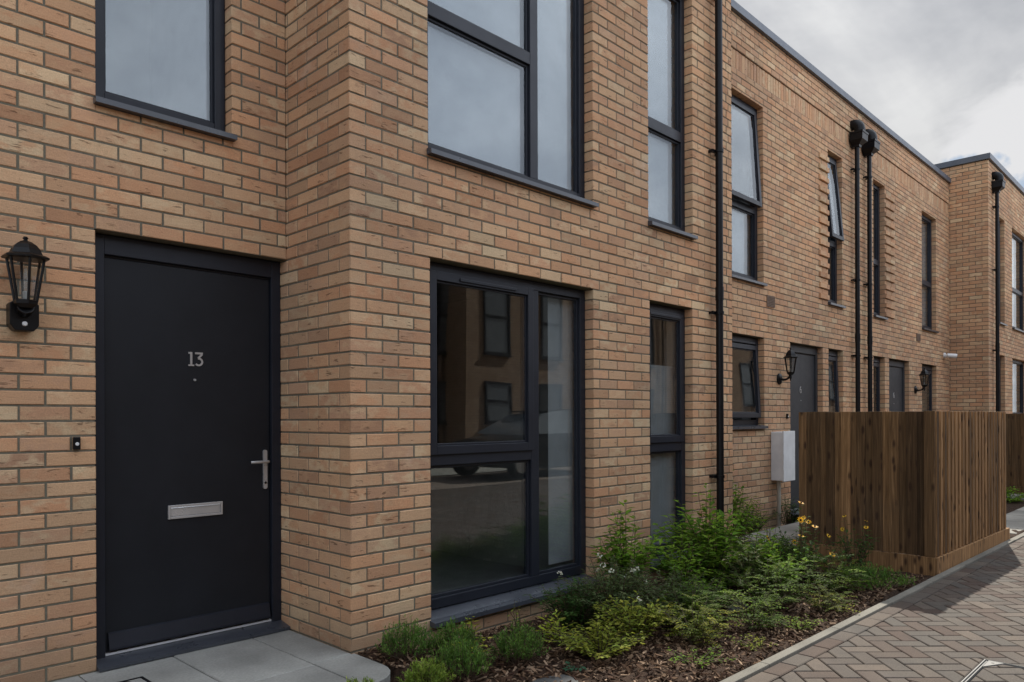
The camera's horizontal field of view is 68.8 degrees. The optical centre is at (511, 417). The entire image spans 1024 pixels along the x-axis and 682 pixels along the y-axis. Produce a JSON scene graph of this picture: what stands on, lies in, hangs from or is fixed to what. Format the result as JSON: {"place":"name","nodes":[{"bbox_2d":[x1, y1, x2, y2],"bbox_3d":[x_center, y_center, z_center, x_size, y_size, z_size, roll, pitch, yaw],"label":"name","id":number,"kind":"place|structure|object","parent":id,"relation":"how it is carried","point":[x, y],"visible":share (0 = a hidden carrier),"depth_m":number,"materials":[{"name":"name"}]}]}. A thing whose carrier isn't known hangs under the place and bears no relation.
{"place":"outdoors","nodes":[
{"label":"outdoors","id":0,"kind":"place"},
{"bbox_2d":[53,630,389,681],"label":"slab path","id":1,"kind":"structure","parent":0,"point":[286,656],"depth_m":3.91,"materials":[{"name":"grey concrete"}]},
{"bbox_2d":[119,676,150,681],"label":"drain cover","id":2,"kind":"object","parent":1,"relation":"in","point":[137,679],"visible":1,"depth_m":3.69,"materials":[{"name":"black plastic"}]},
{"bbox_2d":[358,513,1023,681],"bbox_3d":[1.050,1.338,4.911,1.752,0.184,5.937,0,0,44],"label":"bark mulch","id":3,"kind":"object","parent":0,"point":[780,638],"visible":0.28,"depth_m":4.24,"materials":[{"name":"brown wood"}]},
{"bbox_2d":[346,676,374,681],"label":"dwarf conifer","id":4,"kind":"object","parent":3,"relation":"on","point":[363,680],"visible":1,"depth_m":3.48,"materials":[{"name":"green plant"}]},
{"bbox_2d":[375,615,440,659],"bbox_3d":[-0.556,1.181,4.071,0.355,0.232,0.350,0,0,2],"label":"dwarf conifer","id":5,"kind":"object","parent":3,"relation":"on","point":[388,640],"visible":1,"depth_m":4.03,"materials":[{"name":"green plant"}]},
{"bbox_2d":[396,656,456,681],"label":"dwarf conifer","id":6,"kind":"object","parent":3,"relation":"on","point":[415,674],"visible":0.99,"depth_m":3.60,"materials":[{"name":"green plant"}]},
{"bbox_2d":[430,616,481,653],"bbox_3d":[-0.316,1.228,4.222,0.298,0.224,0.310,0,0,10],"label":"dwarf conifer","id":7,"kind":"object","parent":3,"relation":"on","point":[449,631],"visible":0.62,"depth_m":4.21,"materials":[{"name":"green plant"}]},
{"bbox_2d":[427,632,494,681],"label":"dwarf conifer","id":8,"kind":"object","parent":3,"relation":"on","point":[465,656],"visible":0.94,"depth_m":3.76,"materials":[{"name":"green plant"}]},
{"bbox_2d":[452,642,490,654],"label":"golden shrub","id":9,"kind":"object","parent":3,"relation":"on","point":[479,647],"visible":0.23,"depth_m":4.13,"materials":[{"name":"green plant"}]},
{"bbox_2d":[453,615,492,648],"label":"golden shrub","id":10,"kind":"object","parent":3,"relation":"on","point":[470,623],"visible":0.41,"depth_m":4.38,"materials":[{"name":"green plant"}]},
{"bbox_2d":[507,600,520,636],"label":"twiggy plant","id":11,"kind":"object","parent":3,"relation":"on","point":[515,621],"visible":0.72,"depth_m":4.54,"materials":[{"name":"green plant"}]},
{"bbox_2d":[487,618,553,664],"bbox_3d":[0.025,1.198,4.060,0.348,0.244,0.348,0,0,44],"label":"dwarf conifer","id":12,"kind":"object","parent":3,"relation":"on","point":[534,643],"visible":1,"depth_m":4.02,"materials":[{"name":"green plant"}]},
{"bbox_2d":[535,609,575,646],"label":"golden shrub","id":13,"kind":"object","parent":3,"relation":"on","point":[556,624],"visible":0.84,"depth_m":4.47,"materials":[{"name":"green plant"}]},
{"bbox_2d":[533,674,577,681],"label":"stone","id":14,"kind":"object","parent":3,"relation":"on","point":[565,678],"visible":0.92,"depth_m":3.71,"materials":[{"name":"grey stone"}]},
{"bbox_2d":[522,576,617,635],"bbox_3d":[0.389,1.212,4.796,0.602,0.408,0.575,0,0,44],"label":"dark bush","id":15,"kind":"object","parent":3,"relation":"on","point":[571,614],"visible":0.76,"depth_m":4.76,"materials":[{"name":"green plant"}]},
{"bbox_2d":[562,661,586,671],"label":"seedling","id":16,"kind":"object","parent":3,"relation":"on","point":[569,667],"visible":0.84,"depth_m":3.89,"materials":[{"name":"green plant"}]},
{"bbox_2d":[541,615,652,659],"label":"spreading shrub","id":17,"kind":"object","parent":3,"relation":"on","point":[608,643],"visible":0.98,"depth_m":4.21,"materials":[{"name":"green plant"}]},
{"bbox_2d":[554,553,677,627],"bbox_3d":[0.679,1.133,4.853,0.787,0.510,0.783,0,0,44],"label":"flowering bush","id":18,"kind":"object","parent":3,"relation":"on","point":[623,593],"visible":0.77,"depth_m":4.82,"materials":[{"name":"green plant"}]},
{"bbox_2d":[590,500,665,601],"bbox_3d":[0.838,0.992,5.423,0.596,0.810,0.546,0,0,44],"label":"tall leafy plant","id":19,"kind":"object","parent":3,"relation":"on","point":[623,557],"visible":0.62,"depth_m":5.40,"materials":[{"name":"green plant"}]},
{"bbox_2d":[592,590,673,641],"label":"olive bush","id":20,"kind":"object","parent":3,"relation":"on","point":[640,624],"visible":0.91,"depth_m":4.44,"materials":[{"name":"green plant"}]},
{"bbox_2d":[646,525,714,594],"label":"upright shrub","id":21,"kind":"object","parent":3,"relation":"on","point":[671,560],"visible":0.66,"depth_m":5.45,"materials":[{"name":"green plant"}]},
{"bbox_2d":[638,563,725,619],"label":"grey bush","id":22,"kind":"object","parent":3,"relation":"on","point":[672,590],"visible":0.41,"depth_m":5.04,"materials":[{"name":"green plant"}]},
{"bbox_2d":[637,581,729,632],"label":"feathery shrub","id":23,"kind":"object","parent":3,"relation":"on","point":[696,603],"visible":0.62,"depth_m":4.73,"materials":[{"name":"green plant"}]},
{"bbox_2d":[633,593,748,648],"bbox_3d":[1.066,1.197,4.401,0.633,0.312,0.582,0,0,44],"label":"feathery shrub","id":24,"kind":"object","parent":3,"relation":"on","point":[711,631],"visible":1,"depth_m":4.35,"materials":[{"name":"green plant"}]},
{"bbox_2d":[667,644,737,667],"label":"ground cover plant","id":25,"kind":"object","parent":3,"relation":"on","point":[693,656],"visible":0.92,"depth_m":3.93,"materials":[{"name":"green plant"}]},
{"bbox_2d":[673,573,741,611],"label":"glossy shrub","id":26,"kind":"object","parent":3,"relation":"on","point":[718,593],"visible":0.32,"depth_m":5.13,"materials":[{"name":"green plant"}]},
{"bbox_2d":[645,483,778,591],"bbox_3d":[1.543,0.950,5.905,1.012,0.876,1.058,0,0,44],"label":"leafy shrub","id":27,"kind":"object","parent":3,"relation":"on","point":[716,563],"visible":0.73,"depth_m":5.80,"materials":[{"name":"green plant"}]},
{"bbox_2d":[728,603,748,611],"bbox_3d":[1.587,1.332,5.242,0.124,0.066,0.237,0,0,44],"label":"stone","id":28,"kind":"object","parent":3,"relation":"on","point":[730,608],"visible":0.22,"depth_m":5.18,"materials":[{"name":"grey stone"}]},
{"bbox_2d":[729,523,755,569],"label":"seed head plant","id":29,"kind":"object","parent":3,"relation":"on","point":[743,539],"visible":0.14,"depth_m":6.41,"materials":[{"name":"green plant"}]},
{"bbox_2d":[718,535,777,595],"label":"variegated shrub","id":30,"kind":"object","parent":3,"relation":"on","point":[744,562],"visible":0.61,"depth_m":5.54,"materials":[{"name":"green plant"}]},
{"bbox_2d":[733,483,767,547],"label":"bushy shrub","id":31,"kind":"object","parent":3,"relation":"on","point":[735,501],"visible":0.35,"depth_m":7.50,"materials":[{"name":"green plant"}]},
{"bbox_2d":[708,584,800,632],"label":"feathery shrub","id":32,"kind":"object","parent":3,"relation":"on","point":[763,620],"visible":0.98,"depth_m":4.66,"materials":[{"name":"green plant"}]},
{"bbox_2d":[732,633,777,650],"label":"ground cover plant","id":33,"kind":"object","parent":3,"relation":"on","point":[760,643],"visible":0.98,"depth_m":4.25,"materials":[{"name":"green plant"}]},
{"bbox_2d":[744,505,775,533],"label":"shrub","id":34,"kind":"object","parent":3,"relation":"on","point":[762,525],"visible":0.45,"depth_m":8.62,"materials":[{"name":"green plant"}]},
{"bbox_2d":[753,525,784,545],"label":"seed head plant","id":35,"kind":"object","parent":3,"relation":"on","point":[767,534],"visible":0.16,"depth_m":6.67,"materials":[{"name":"green plant"}]},
{"bbox_2d":[715,555,829,609],"bbox_3d":[1.791,1.165,5.204,0.646,0.352,0.766,0,0,-14],"label":"feathery shrub","id":36,"kind":"object","parent":3,"relation":"on","point":[786,586],"visible":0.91,"depth_m":5.19,"materials":[{"name":"green plant"}]},
{"bbox_2d":[734,527,821,580],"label":"broad leaved shrub","id":37,"kind":"object","parent":3,"relation":"on","point":[768,540],"visible":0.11,"depth_m":6.01,"materials":[{"name":"green plant"}]},
{"bbox_2d":[749,541,812,593],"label":"green bush","id":38,"kind":"object","parent":3,"relation":"on","point":[776,555],"visible":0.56,"depth_m":5.52,"materials":[{"name":"green plant"}]},
{"bbox_2d":[773,496,798,524],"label":"wall shrub","id":39,"kind":"object","parent":3,"relation":"on","point":[789,519],"visible":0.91,"depth_m":9.34,"materials":[{"name":"green plant"}]},
{"bbox_2d":[771,612,828,631],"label":"ground cover plant","id":40,"kind":"object","parent":3,"relation":"on","point":[797,626],"visible":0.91,"depth_m":4.66,"materials":[{"name":"green plant"}]},
{"bbox_2d":[766,502,835,588],"bbox_3d":[2.257,1.007,5.892,0.491,0.704,0.559,0,0,8],"label":"daisy plant","id":41,"kind":"object","parent":3,"relation":"on","point":[801,535],"visible":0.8,"depth_m":5.87,"materials":[{"name":"green plant"}]},
{"bbox_2d":[780,537,827,580],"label":"filler shrub","id":42,"kind":"object","parent":3,"relation":"on","point":[812,550],"visible":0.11,"depth_m":6.17,"materials":[{"name":"green plant"}]},
{"bbox_2d":[793,584,858,612],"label":"feathery shrub","id":43,"kind":"object","parent":3,"relation":"on","point":[828,606],"visible":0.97,"depth_m":4.99,"materials":[{"name":"green plant"}]},
{"bbox_2d":[778,547,885,594],"bbox_3d":[2.393,1.153,5.535,0.654,0.354,0.649,0,0,-10],"label":"feathery shrub","id":44,"kind":"object","parent":3,"relation":"on","point":[835,580],"visible":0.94,"depth_m":5.53,"materials":[{"name":"green plant"}]},
{"bbox_2d":[818,515,880,579],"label":"daisy plant","id":45,"kind":"object","parent":3,"relation":"on","point":[862,550],"visible":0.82,"depth_m":6.06,"materials":[{"name":"green plant"}]},
{"bbox_2d":[836,561,917,589],"bbox_3d":[2.756,1.199,5.760,0.583,0.191,0.561,0,0,-28],"label":"spreading conifer","id":46,"kind":"object","parent":3,"relation":"on","point":[884,576],"visible":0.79,"depth_m":5.68,"materials":[{"name":"green plant"}]},
{"bbox_2d":[797,411,1009,575],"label":"bin store","id":47,"kind":"structure","parent":3,"relation":"on","point":[929,487],"depth_m":6.57,"materials":[{"name":"brown wood"}]},
{"bbox_2d":[735,0,1023,187],"label":"sky","id":48,"kind":"structure","parent":0,"point":[946,76],"materials":[{"name":"white"}]},
{"bbox_2d":[739,493,1023,549],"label":"side path","id":49,"kind":"structure","parent":0,"point":[1014,519],"depth_m":8.67,"materials":[{"name":"grey concrete"}]},
{"bbox_2d":[743,537,1023,681],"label":"block paving","id":50,"kind":"structure","parent":0,"point":[960,625],"depth_m":4.38,"materials":[{"name":"grey concrete"}]},
{"bbox_2d":[961,659,1023,681],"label":"manhole cover","id":51,"kind":"object","parent":50,"relation":"in","point":[985,670],"visible":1,"depth_m":3.76,"materials":[{"name":"silver metal"}]},
{"bbox_2d":[934,153,1023,413],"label":"brick house","id":52,"kind":"structure","parent":0,"point":[972,342],"depth_m":14.98,"materials":[{"name":"brick"}]},
{"bbox_2d":[991,171,1005,411],"bbox_3d":[9.643,-1.820,14.846,0.252,6.158,0.244,0,0,44],"label":"drainpipe","id":53,"kind":"object","parent":52,"relation":"attached to","point":[998,184],"visible":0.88,"depth_m":14.82,"materials":[{"name":"black plastic"}]},
{"bbox_2d":[1000,357,1000,411],"bbox_3d":[10.029,-0.207,15.508,0.070,2.160,0.612,0,0,44],"label":"window","id":54,"kind":"structure","parent":52,"relation":"in","point":[1000,357],"depth_m":15.69,"materials":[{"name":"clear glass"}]},
{"bbox_2d":[999,221,1007,325],"bbox_3d":[10.063,-3.017,15.466,0.193,2.199,0.644,0,0,44],"label":"window","id":55,"kind":"structure","parent":52,"relation":"in","point":[1000,323],"depth_m":15.66,"materials":[{"name":"clear glass"}]},
{"bbox_2d":[1012,232,1023,332],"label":"window","id":56,"kind":"structure","parent":52,"relation":"in","point":[1017,243],"depth_m":17.35,"materials":[{"name":"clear glass"}]},
{"bbox_2d":[1012,359,1023,413],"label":"window","id":57,"kind":"structure","parent":52,"relation":"in","point":[1017,377],"depth_m":17.45,"materials":[{"name":"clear glass"}]},
{"bbox_2d":[1006,485,1023,512],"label":"bed","id":58,"kind":"object","parent":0,"point":[1012,506],"depth_m":11.05,"materials":[{"name":"brown soil"}]},
{"bbox_2d":[1006,413,1023,493],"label":"bin store","id":59,"kind":"structure","parent":58,"relation":"on","point":[1015,449],"depth_m":12.44,"materials":[{"name":"brown wood"}]},
{"bbox_2d":[1006,486,1023,502],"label":"shrub","id":60,"kind":"object","parent":58,"relation":"on","point":[1008,497],"visible":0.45,"depth_m":11.47,"materials":[{"name":"green plant"}]},
{"label":"road","id":61,"kind":"structure","parent":0,"visible":0},
{"bbox_2d":[720,532,1023,681],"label":"kerb","id":62,"kind":"structure","parent":61,"relation":"on","point":[767,663],"depth_m":4.65,"materials":[{"name":"concrete"}]},
{"label":"ground","id":63,"kind":"structure","parent":0,"visible":0},
{"bbox_2d":[0,0,732,681],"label":"brick house","id":64,"kind":"structure","parent":63,"relation":"on","point":[364,324],"depth_m":4.46,"materials":[{"name":"brick"}]},
{"bbox_2d":[1,236,49,332],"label":"wall lantern","id":65,"kind":"object","parent":64,"relation":"attached to","point":[22,314],"depth_m":3.50,"materials":[{"name":"black metal"}]},
{"bbox_2d":[73,437,80,449],"bbox_3d":[-2.184,0.128,3.752,0.026,0.064,0.032,0,0,44],"label":"doorbell","id":66,"kind":"object","parent":64,"relation":"attached to","point":[76,443],"visible":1,"depth_m":3.74,"materials":[{"name":"black plastic"}]},
{"bbox_2d":[93,0,237,141],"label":"window","id":67,"kind":"structure","parent":64,"relation":"in","point":[163,61],"depth_m":5.91,"materials":[{"name":"clear glass"}]},
{"bbox_2d":[94,233,290,671],"bbox_3d":[-1.813,0.166,4.267,0.230,2.365,1.093,0,0,44],"label":"door","id":68,"kind":"structure","parent":64,"relation":"in","point":[188,405],"depth_m":4.24,"materials":[{"name":"paint"}]},
{"bbox_2d":[427,0,598,207],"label":"window","id":69,"kind":"structure","parent":64,"relation":"in","point":[505,95],"depth_m":5.25,"materials":[{"name":"grey glass"}]},
{"bbox_2d":[429,262,599,627],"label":"window","id":70,"kind":"structure","parent":64,"relation":"in","point":[461,586],"depth_m":5.48,"materials":[{"name":"black glass"}]},
{"bbox_2d":[647,0,697,239],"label":"window","id":71,"kind":"structure","parent":64,"relation":"in","point":[666,130],"depth_m":6.68,"materials":[{"name":"clear glass"}]},
{"bbox_2d":[708,0,724,566],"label":"drainpipe","id":72,"kind":"object","parent":64,"relation":"attached to","point":[718,152],"visible":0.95,"depth_m":6.87,"materials":[{"name":"black plastic"}]},
{"bbox_2d":[731,0,860,535],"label":"brick house","id":73,"kind":"structure","parent":63,"relation":"on","point":[794,113],"depth_m":9.71,"materials":[{"name":"brick"}]},
{"bbox_2d":[731,94,767,286],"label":"window","id":74,"kind":"structure","parent":73,"relation":"in","point":[746,182],"depth_m":9.22,"materials":[{"name":"clear glass"}]},
{"bbox_2d":[732,335,767,428],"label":"window","id":75,"kind":"structure","parent":73,"relation":"in","point":[746,407],"depth_m":9.27,"materials":[{"name":"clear glass"}]},
{"bbox_2d":[767,295,774,307],"bbox_3d":[3.233,-1.454,9.336,0.010,0.140,0.215,0,0,44],"label":"air vent","id":76,"kind":"object","parent":73,"relation":"attached to","point":[770,301],"visible":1,"depth_m":9.34,"materials":[{"name":"plastic"}]},
{"bbox_2d":[771,431,794,526],"bbox_3d":[3.406,0.798,9.388,0.174,1.265,0.329,0,0,44],"label":"meter box","id":77,"kind":"object","parent":73,"relation":"attached to","point":[782,456],"visible":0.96,"depth_m":9.30,"materials":[{"name":"white plastic"}]},
{"bbox_2d":[782,431,794,481],"bbox_3d":[3.458,0.476,9.336,0.025,0.622,0.329,0,0,44],"label":"door","id":78,"kind":"structure","parent":77,"relation":"in","point":[788,437],"depth_m":9.31,"materials":[{"name":"white plastic"}]},
{"bbox_2d":[777,348,797,383],"bbox_3d":[3.487,-0.651,9.426,0.246,0.457,0.169,0,0,44],"label":"wall lantern","id":79,"kind":"object","parent":73,"relation":"attached to","point":[790,354],"depth_m":9.39,"materials":[{"name":"black metal"}]},
{"bbox_2d":[790,344,817,515],"bbox_3d":[3.949,0.146,10.191,0.230,2.365,1.091,0,0,44],"label":"door","id":80,"kind":"structure","parent":73,"relation":"in","point":[804,381],"depth_m":10.19,"materials":[{"name":"grey paint"}]},
{"bbox_2d":[828,350,838,411],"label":"window","id":81,"kind":"structure","parent":73,"relation":"in","point":[833,389],"depth_m":11.04,"materials":[{"name":"clear glass"}]},
{"bbox_2d":[827,155,845,308],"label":"window","id":82,"kind":"structure","parent":73,"relation":"in","point":[834,207],"depth_m":11.05,"materials":[{"name":"clear glass"}]},
{"bbox_2d":[849,119,868,411],"bbox_3d":[5.213,-1.515,11.273,0.252,5.978,0.244,0,0,44],"label":"drainpipe","id":83,"kind":"object","parent":73,"relation":"attached to","point":[858,136],"visible":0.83,"depth_m":11.24,"materials":[{"name":"black plastic"}]},
{"bbox_2d":[858,105,950,411],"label":"brick house","id":84,"kind":"structure","parent":63,"relation":"on","point":[910,246],"depth_m":13.14,"materials":[{"name":"brick"}]},
{"bbox_2d":[862,129,880,411],"bbox_3d":[5.576,-1.516,11.646,0.252,5.978,0.244,0,0,44],"label":"drainpipe","id":85,"kind":"object","parent":84,"relation":"attached to","point":[870,147],"visible":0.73,"depth_m":11.62,"materials":[{"name":"black plastic"}]},
{"bbox_2d":[873,357,879,411],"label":"window","id":86,"kind":"structure","parent":84,"relation":"in","point":[876,361],"depth_m":12.34,"materials":[{"name":"black glass"}]},
{"bbox_2d":[873,184,887,319],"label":"window","id":87,"kind":"structure","parent":84,"relation":"in","point":[876,201],"depth_m":12.39,"materials":[{"name":"clear glass"}]},
{"bbox_2d":[889,360,904,411],"bbox_3d":[6.600,0.138,12.974,0.090,2.259,1.067,0,0,44],"label":"door","id":88,"kind":"structure","parent":84,"relation":"in","point":[896,368],"depth_m":13.07,"materials":[{"name":"grey paint"}]},
{"bbox_2d":[916,333,920,341],"bbox_3d":[7.417,-1.468,13.637,0.010,0.140,0.215,0,0,44],"label":"air vent","id":89,"kind":"object","parent":84,"relation":"attached to","point":[918,336],"visible":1,"depth_m":13.63,"materials":[{"name":"plastic"}]},
{"bbox_2d":[914,368,929,393],"bbox_3d":[7.378,-0.665,13.426,0.246,0.457,0.169,0,0,44],"label":"wall lantern","id":90,"kind":"object","parent":84,"relation":"attached to","point":[924,371],"depth_m":13.40,"materials":[{"name":"black metal"}]},
{"bbox_2d":[922,365,931,410],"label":"window","id":91,"kind":"structure","parent":84,"relation":"in","point":[927,394],"depth_m":14.51,"materials":[{"name":"black glass"}]},
{"bbox_2d":[921,215,938,332],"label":"window","id":92,"kind":"structure","parent":84,"relation":"in","point":[926,253],"depth_m":14.48,"materials":[{"name":"black glass"}]},
{"bbox_2d":[943,353,956,357],"bbox_3d":[8.648,-1.230,14.740,0.239,0.125,0.153,0,0,44],"label":"security camera","id":93,"kind":"object","parent":84,"relation":"attached to","point":[949,355],"visible":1,"depth_m":14.70,"materials":[{"name":"white plastic"}]}
]}

